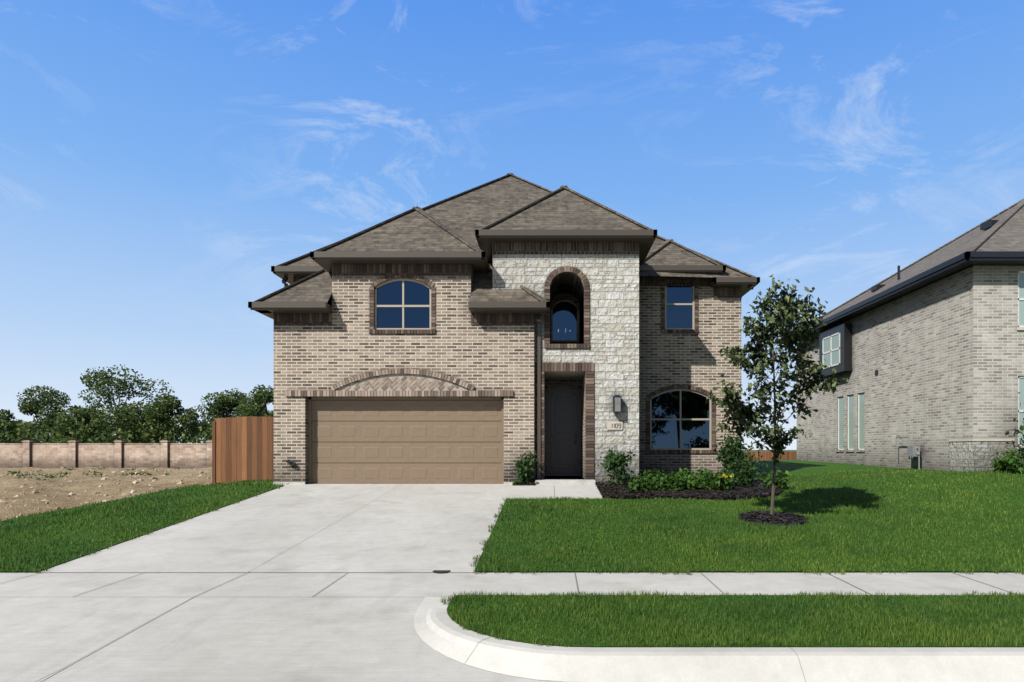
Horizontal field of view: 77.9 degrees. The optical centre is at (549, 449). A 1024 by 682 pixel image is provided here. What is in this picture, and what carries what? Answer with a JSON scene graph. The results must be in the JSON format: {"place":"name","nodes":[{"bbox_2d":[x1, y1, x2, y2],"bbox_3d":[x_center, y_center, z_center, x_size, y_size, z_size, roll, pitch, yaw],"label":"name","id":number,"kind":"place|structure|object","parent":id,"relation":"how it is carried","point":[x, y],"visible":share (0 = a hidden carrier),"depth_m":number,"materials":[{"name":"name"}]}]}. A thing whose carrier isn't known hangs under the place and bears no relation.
{"place":"outdoors","nodes":[
{"label":"outdoors","id":0,"kind":"place"},
{"bbox_2d":[0,467,217,520],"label":"dirt lot","id":1,"kind":"structure","parent":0,"point":[12,485],"depth_m":19.07,"materials":[{"name":"brown soil"}]},
{"bbox_2d":[0,440,211,468],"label":"perimeter wall","id":2,"kind":"structure","parent":1,"relation":"on","point":[116,454],"depth_m":49.90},
{"bbox_2d":[0,467,211,517],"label":"vacant lot clods and weeds","id":3,"kind":"object","parent":1,"relation":"on","point":[87,474],"visible":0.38,"depth_m":24.55,"materials":[{"name":"brown soil"}]},
{"bbox_2d":[212,421,216,483],"bbox_3d":[-9.656,0.074,31.910,0.118,1.872,27.470,0,0,0],"label":"fence","id":4,"kind":"object","parent":1,"relation":"on","point":[213,452],"visible":0.02,"depth_m":18.18,"materials":[{"name":"brown wood"}]},
{"bbox_2d":[0,480,283,570],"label":"lawn","id":5,"kind":"structure","parent":0,"point":[96,529],"depth_m":10.53,"materials":[{"name":"green plant"}]},
{"bbox_2d":[215,416,273,483],"bbox_3d":[-8.210,0.008,18.256,2.910,1.944,0.118,0,0,0],"label":"fence","id":6,"kind":"object","parent":5,"relation":"on","point":[245,448],"visible":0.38,"depth_m":18.20,"materials":[{"name":"brown wood"}]},
{"bbox_2d":[273,242,740,484],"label":"house walls","id":7,"kind":"structure","parent":0,"point":[634,355],"depth_m":15.75,"materials":[{"name":"beige brick"}]},
{"bbox_2d":[287,459,295,467],"bbox_3d":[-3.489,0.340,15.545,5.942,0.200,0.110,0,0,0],"label":"faucet","id":8,"kind":"object","parent":7,"relation":"attached to","point":[290,463],"visible":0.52,"depth_m":15.49,"materials":[{"name":"black metal"}]},
{"bbox_2d":[308,397,503,483],"bbox_3d":[-3.590,-0.225,15.860,4.900,2.170,0.100,0,0,0],"label":"garage door","id":9,"kind":"structure","parent":7,"relation":"attached to","point":[405,440],"depth_m":15.86,"materials":[{"name":"paint"}]},
{"bbox_2d":[253,173,754,301],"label":"house roof","id":10,"kind":"structure","parent":7,"relation":"on","point":[506,201],"depth_m":16.39,"materials":[{"name":"brown"}]},
{"bbox_2d":[248,229,759,479],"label":"house fascia gutters","id":11,"kind":"object","parent":7,"relation":"attached to","point":[478,261],"visible":0.53,"depth_m":15.40,"materials":[{"name":"metal"}]},
{"bbox_2d":[274,242,740,478],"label":"brick trim","id":12,"kind":"structure","parent":7,"relation":"attached to","point":[394,270],"depth_m":15.59,"materials":[{"name":"brown brick"}]},
{"bbox_2d":[375,278,710,449],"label":"window frames","id":13,"kind":"structure","parent":7,"relation":"in","point":[429,287],"depth_m":17.89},
{"bbox_2d":[377,281,708,447],"bbox_3d":[-0.013,-2.402,17.230,9.178,4.815,1.296,0,0,-17],"label":"window glass","id":14,"kind":"object","parent":13,"relation":"in","point":[666,433],"visible":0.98,"depth_m":17.92,"materials":[{"name":"blue glass"}]},
{"bbox_2d":[546,386,580,475],"bbox_3d":[0.370,-0.505,17.609,0.980,2.510,0.162,0,0,0],"label":"front door","id":15,"kind":"structure","parent":7,"relation":"in","point":[563,430],"depth_m":17.62,"materials":[{"name":"brown wood"}]},
{"bbox_2d":[607,421,622,429],"bbox_3d":[1.620,-0.595,15.732,0.390,0.220,0.036,0,0,0],"label":"house number plaque","id":16,"kind":"object","parent":7,"relation":"attached to","point":[614,425],"visible":1,"depth_m":15.72,"materials":[{"name":"beige stone"}]},
{"bbox_2d":[613,395,621,412],"bbox_3d":[1.660,-1.137,15.633,0.200,0.425,0.235,0,0,0],"label":"wall lantern","id":17,"kind":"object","parent":7,"relation":"attached to","point":[616,403],"depth_m":15.53,"materials":[{"name":"white glass"}]},
{"bbox_2d":[0,565,1023,681],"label":"sidewalk","id":18,"kind":"structure","parent":0,"point":[287,627],"depth_m":5.96,"materials":[{"name":"concrete"}]},
{"bbox_2d":[0,468,1023,646],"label":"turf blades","id":19,"kind":"object","parent":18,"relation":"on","point":[869,623],"visible":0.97,"depth_m":8.47,"materials":[{"name":"green plant"}]},
{"bbox_2d":[414,597,1023,681],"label":"kerb","id":20,"kind":"structure","parent":18,"relation":"on","point":[438,628],"depth_m":4.63,"materials":[{"name":"concrete"}]},
{"bbox_2d":[447,595,1023,646],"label":"parkway turf","id":21,"kind":"structure","parent":18,"relation":"on","point":[776,644],"depth_m":5.49,"materials":[{"name":"green plant"}]},
{"bbox_2d":[0,0,1023,449],"label":"sky","id":22,"kind":"structure","parent":0,"point":[158,158],"materials":[{"name":"blue"}]},
{"bbox_2d":[506,484,601,498],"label":"walkway","id":23,"kind":"structure","parent":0,"point":[580,491],"depth_m":14.08,"materials":[{"name":"concrete"}]},
{"bbox_2d":[475,460,1023,570],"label":"lawn","id":24,"kind":"structure","parent":0,"point":[795,467],"depth_m":10.37,"materials":[{"name":"green plant"}]},
{"bbox_2d":[513,482,781,499],"bbox_3d":[2.435,0.930,15.457,6.630,0.260,4.805,0,0,0],"label":"mulch bed","id":25,"kind":"object","parent":24,"relation":"on","point":[694,497],"visible":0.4,"depth_m":13.71,"materials":[{"name":"black wood"}]},
{"bbox_2d":[510,450,538,483],"bbox_3d":[-0.597,0.435,15.263,0.708,0.836,0.685,0,0,0],"label":"shrub","id":26,"kind":"object","parent":25,"relation":"on","point":[523,466],"visible":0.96,"depth_m":15.24,"materials":[{"name":"green plant"}]},
{"bbox_2d":[594,446,642,484],"bbox_3d":[1.617,0.385,15.142,1.180,0.973,0.950,0,0,0],"label":"entry shrub","id":27,"kind":"object","parent":25,"relation":"on","point":[614,462],"visible":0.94,"depth_m":15.05,"materials":[{"name":"green plant"}]},
{"bbox_2d":[622,477,650,490],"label":"shrub","id":28,"kind":"object","parent":25,"relation":"on","point":[639,485],"visible":0.92,"depth_m":14.05,"materials":[{"name":"green plant"}]},
{"bbox_2d":[641,469,664,477],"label":"shrub","id":29,"kind":"object","parent":25,"relation":"on","point":[653,472],"visible":0.23,"depth_m":15.24,"materials":[{"name":"green plant"}]},
{"bbox_2d":[643,470,665,489],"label":"shrub","id":30,"kind":"object","parent":25,"relation":"on","point":[652,481],"visible":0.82,"depth_m":14.27,"materials":[{"name":"green plant"}]},
{"bbox_2d":[512,479,809,523],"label":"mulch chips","id":31,"kind":"object","parent":25,"relation":"on","point":[633,492],"visible":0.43,"depth_m":13.56,"materials":[{"name":"black wood"}]},
{"bbox_2d":[656,467,691,489],"bbox_3d":[2.821,0.671,14.318,0.843,0.555,0.724,0,0,-40],"label":"shrub","id":32,"kind":"object","parent":25,"relation":"on","point":[675,483],"visible":0.94,"depth_m":14.25,"materials":[{"name":"green plant"}]},
{"bbox_2d":[671,467,693,478],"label":"shrub","id":33,"kind":"object","parent":25,"relation":"on","point":[679,472],"visible":0.2,"depth_m":14.98,"materials":[{"name":"green plant"}]},
{"bbox_2d":[682,473,712,489],"bbox_3d":[3.399,0.743,14.484,0.898,0.401,0.645,0,0,-36],"label":"shrub","id":34,"kind":"object","parent":25,"relation":"on","point":[696,481],"visible":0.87,"depth_m":14.27,"materials":[{"name":"green plant"}]},
{"bbox_2d":[692,462,713,479],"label":"shrub","id":35,"kind":"object","parent":25,"relation":"on","point":[705,472],"visible":0.37,"depth_m":15.20,"materials":[{"name":"green plant"}]},
{"bbox_2d":[707,471,741,489],"bbox_3d":[3.916,0.694,14.278,0.756,0.475,0.837,0,0,0],"label":"flowering shrub","id":36,"kind":"object","parent":25,"relation":"on","point":[717,480],"visible":0.99,"depth_m":14.19,"materials":[{"name":"green plant"}]},
{"bbox_2d":[714,433,767,479],"bbox_3d":[4.788,0.171,16.190,1.312,1.409,1.398,0,0,0],"label":"shrub","id":37,"kind":"object","parent":25,"relation":"on","point":[730,450],"visible":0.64,"depth_m":16.02,"materials":[{"name":"green plant"}]},
{"bbox_2d":[722,457,760,485],"bbox_3d":[4.554,0.518,15.023,0.892,0.726,0.849,0,0,0],"label":"shrub","id":38,"kind":"object","parent":25,"relation":"on","point":[742,479],"visible":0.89,"depth_m":14.91,"materials":[{"name":"green plant"}]},
{"bbox_2d":[758,469,794,487],"bbox_3d":[5.253,0.672,14.717,0.595,0.487,0.778,0,0,-41],"label":"shrub","id":39,"kind":"object","parent":25,"relation":"on","point":[781,480],"visible":0.79,"depth_m":14.60,"materials":[{"name":"green plant"}]},
{"bbox_2d":[738,513,804,525],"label":"tree mulch","id":40,"kind":"object","parent":24,"relation":"on","point":[766,515],"visible":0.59,"depth_m":10.68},
{"bbox_2d":[705,274,848,514],"bbox_3d":[3.847,-0.958,11.123,2.125,4.346,2.518,0,0,0],"label":"young tree","id":41,"kind":"object","parent":24,"relation":"on","point":[788,317],"visible":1,"depth_m":10.74,"materials":[{"name":"green plant"}]},
{"bbox_2d":[896,437,919,469],"bbox_3d":[10.625,0.092,18.786,0.210,0.967,1.262,0,0,0],"label":"gas meter","id":42,"kind":"object","parent":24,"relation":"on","point":[913,450],"visible":0.96,"depth_m":18.34,"materials":[{"name":"grey metal"}]},
{"bbox_2d":[797,266,1023,471],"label":"neighbour house","id":43,"kind":"structure","parent":24,"relation":"on","point":[934,371],"depth_m":18.07,"materials":[{"name":"brick"}]},
{"bbox_2d":[793,198,1023,333],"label":"neighbour roof","id":44,"kind":"structure","parent":43,"relation":"on","point":[1003,230],"depth_m":19.89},
{"bbox_2d":[789,251,1023,341],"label":"neighbour fascia","id":45,"kind":"structure","parent":44,"relation":"attached to","point":[953,265],"depth_m":17.39,"materials":[{"name":"black metal"}]},
{"bbox_2d":[986,450,1023,472],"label":"neighbour shrub","id":46,"kind":"object","parent":24,"relation":"on","point":[1010,463],"visible":0.99,"depth_m":15.24,"materials":[{"name":"green plant"}]},
{"bbox_2d":[995,392,1023,467],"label":"corner shrub","id":47,"kind":"object","parent":24,"relation":"on","point":[1021,428],"visible":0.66,"depth_m":15.72,"materials":[{"name":"green plant"}]},
{"bbox_2d":[743,450,796,451],"bbox_3d":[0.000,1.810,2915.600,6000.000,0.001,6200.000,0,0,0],"label":"rail","id":48,"kind":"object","parent":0,"point":[769,451],"depth_m":643.30,"materials":[{"name":"brown wood"}]},
{"bbox_2d":[0,364,273,442],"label":"distant trees","id":49,"kind":"object","parent":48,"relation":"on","point":[157,422],"visible":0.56,"depth_m":70.79,"materials":[{"name":"green plant"}]},
{"bbox_2d":[744,452,796,460],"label":"fence","id":50,"kind":"object","parent":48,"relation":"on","point":[786,456],"visible":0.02,"depth_m":65.58,"materials":[{"name":"brown wood"}]}
]}

